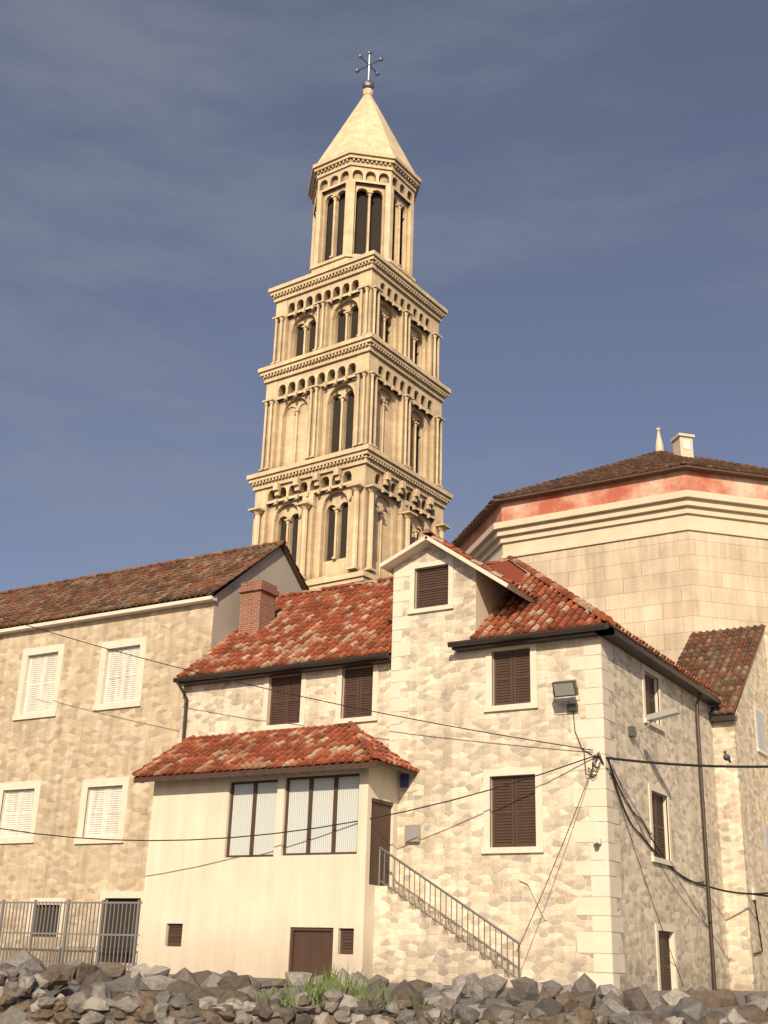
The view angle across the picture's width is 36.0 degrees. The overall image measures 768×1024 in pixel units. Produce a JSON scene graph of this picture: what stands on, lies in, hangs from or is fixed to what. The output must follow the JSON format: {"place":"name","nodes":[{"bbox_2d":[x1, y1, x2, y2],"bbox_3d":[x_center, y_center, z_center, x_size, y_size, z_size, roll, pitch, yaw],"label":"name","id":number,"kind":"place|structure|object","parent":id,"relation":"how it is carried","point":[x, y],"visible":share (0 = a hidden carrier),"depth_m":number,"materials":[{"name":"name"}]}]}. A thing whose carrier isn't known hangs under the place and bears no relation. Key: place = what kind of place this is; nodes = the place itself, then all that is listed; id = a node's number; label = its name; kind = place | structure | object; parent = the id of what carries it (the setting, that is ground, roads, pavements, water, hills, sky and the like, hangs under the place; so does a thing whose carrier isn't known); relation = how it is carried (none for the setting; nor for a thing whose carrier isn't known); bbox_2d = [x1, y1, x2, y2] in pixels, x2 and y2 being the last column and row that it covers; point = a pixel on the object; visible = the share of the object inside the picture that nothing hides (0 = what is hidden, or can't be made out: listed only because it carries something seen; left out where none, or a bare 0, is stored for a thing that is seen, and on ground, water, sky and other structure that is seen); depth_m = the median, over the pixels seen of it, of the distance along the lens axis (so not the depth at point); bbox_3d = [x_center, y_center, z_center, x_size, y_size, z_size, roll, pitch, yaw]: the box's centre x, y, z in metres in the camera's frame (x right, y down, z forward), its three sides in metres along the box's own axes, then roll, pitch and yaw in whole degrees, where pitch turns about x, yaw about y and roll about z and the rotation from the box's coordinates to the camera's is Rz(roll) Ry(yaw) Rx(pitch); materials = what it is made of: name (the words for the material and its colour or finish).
{"place":"outdoors","nodes":[
{"label":"outdoors","id":0,"kind":"place"},
{"bbox_2d":[246,51,452,589],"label":"bell tower","id":1,"kind":"structure","parent":0,"point":[345,481],"depth_m":76.65,"materials":[{"name":"stone"}]},
{"bbox_2d":[0,0,767,591],"label":"sky","id":2,"kind":"structure","parent":0,"point":[590,227],"materials":[{"name":"blue"}]},
{"bbox_2d":[18,971,767,1017],"bbox_3d":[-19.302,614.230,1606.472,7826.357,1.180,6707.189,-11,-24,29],"label":"rocks","id":3,"kind":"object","parent":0,"point":[525,1006],"depth_m":17.65,"materials":[{"name":"stone rubble"},{"name":"rock"}]},
{"bbox_2d":[0,900,142,970],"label":"steel fence","id":4,"kind":"object","parent":3,"relation":"on","point":[99,934],"visible":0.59,"depth_m":34.94,"materials":[{"name":"grey metal"}]},
{"bbox_2d":[0,547,301,970],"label":"building walls","id":5,"kind":"structure","parent":3,"relation":"on","point":[87,730],"depth_m":39.90,"materials":[{"name":"beige stone"}]},
{"bbox_2d":[0,540,308,634],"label":"building roof","id":6,"kind":"structure","parent":5,"relation":"on","point":[194,580],"depth_m":43.39,"materials":[{"name":"brown tile"}]},
{"bbox_2d":[137,765,420,979],"bbox_3d":[-2.552,10.132,32.617,8.050,5.600,2.900,-11,-24,29],"label":"white annex","id":7,"kind":"object","parent":3,"relation":"on","point":[272,906],"visible":0.91,"depth_m":31.43,"materials":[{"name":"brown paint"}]},
{"bbox_2d":[132,721,419,782],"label":"porch roof","id":8,"kind":"structure","parent":7,"relation":"on","point":[343,746],"depth_m":32.89,"materials":[{"name":"tile"}]},
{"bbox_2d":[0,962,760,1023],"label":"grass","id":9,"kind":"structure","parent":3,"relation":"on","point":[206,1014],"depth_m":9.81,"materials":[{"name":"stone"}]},
{"bbox_2d":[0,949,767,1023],"bbox_3d":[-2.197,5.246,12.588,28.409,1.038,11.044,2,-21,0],"label":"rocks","id":10,"kind":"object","parent":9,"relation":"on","point":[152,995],"visible":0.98,"depth_m":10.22,"materials":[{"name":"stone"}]},
{"bbox_2d":[373,847,534,987],"bbox_3d":[1.735,10.113,29.301,3.995,3.522,1.038,-11,-24,29],"label":"outdoor staircase","id":11,"kind":"structure","parent":3,"relation":"on","point":[414,939],"depth_m":29.05,"materials":[{"name":"beige stone"}]},
{"bbox_2d":[452,428,767,662],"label":"mausoleum","id":12,"kind":"structure","parent":3,"relation":"on","point":[660,550],"depth_m":51.99,"materials":[{"name":"beige stone"}]},
{"bbox_2d":[712,629,767,990],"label":"wing walls","id":13,"kind":"structure","parent":3,"relation":"on","point":[742,797],"depth_m":36.83,"materials":[{"name":"beige stone"}]},
{"bbox_2d":[677,624,765,722],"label":"wing roof","id":14,"kind":"structure","parent":13,"relation":"on","point":[720,660],"depth_m":41.05,"materials":[{"name":"brown tile"}]},
{"bbox_2d":[179,544,729,990],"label":"house walls","id":15,"kind":"structure","parent":0,"point":[482,854],"depth_m":31.03,"materials":[{"name":"beige stone"}]},
{"bbox_2d":[0,616,767,985],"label":"cables","id":16,"kind":"object","parent":15,"relation":"attached to","point":[566,688],"visible":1,"depth_m":30.11,"materials":[{"name":"grey"}]},
{"bbox_2d":[723,750,731,762],"bbox_3d":[8.467,6.028,29.195,0.162,0.240,0.500,-11,-24,29],"label":"pigeon","id":17,"kind":"object","parent":16,"relation":"attached to","point":[726,757],"visible":1,"depth_m":29.07,"materials":[{"name":"grey"}]},
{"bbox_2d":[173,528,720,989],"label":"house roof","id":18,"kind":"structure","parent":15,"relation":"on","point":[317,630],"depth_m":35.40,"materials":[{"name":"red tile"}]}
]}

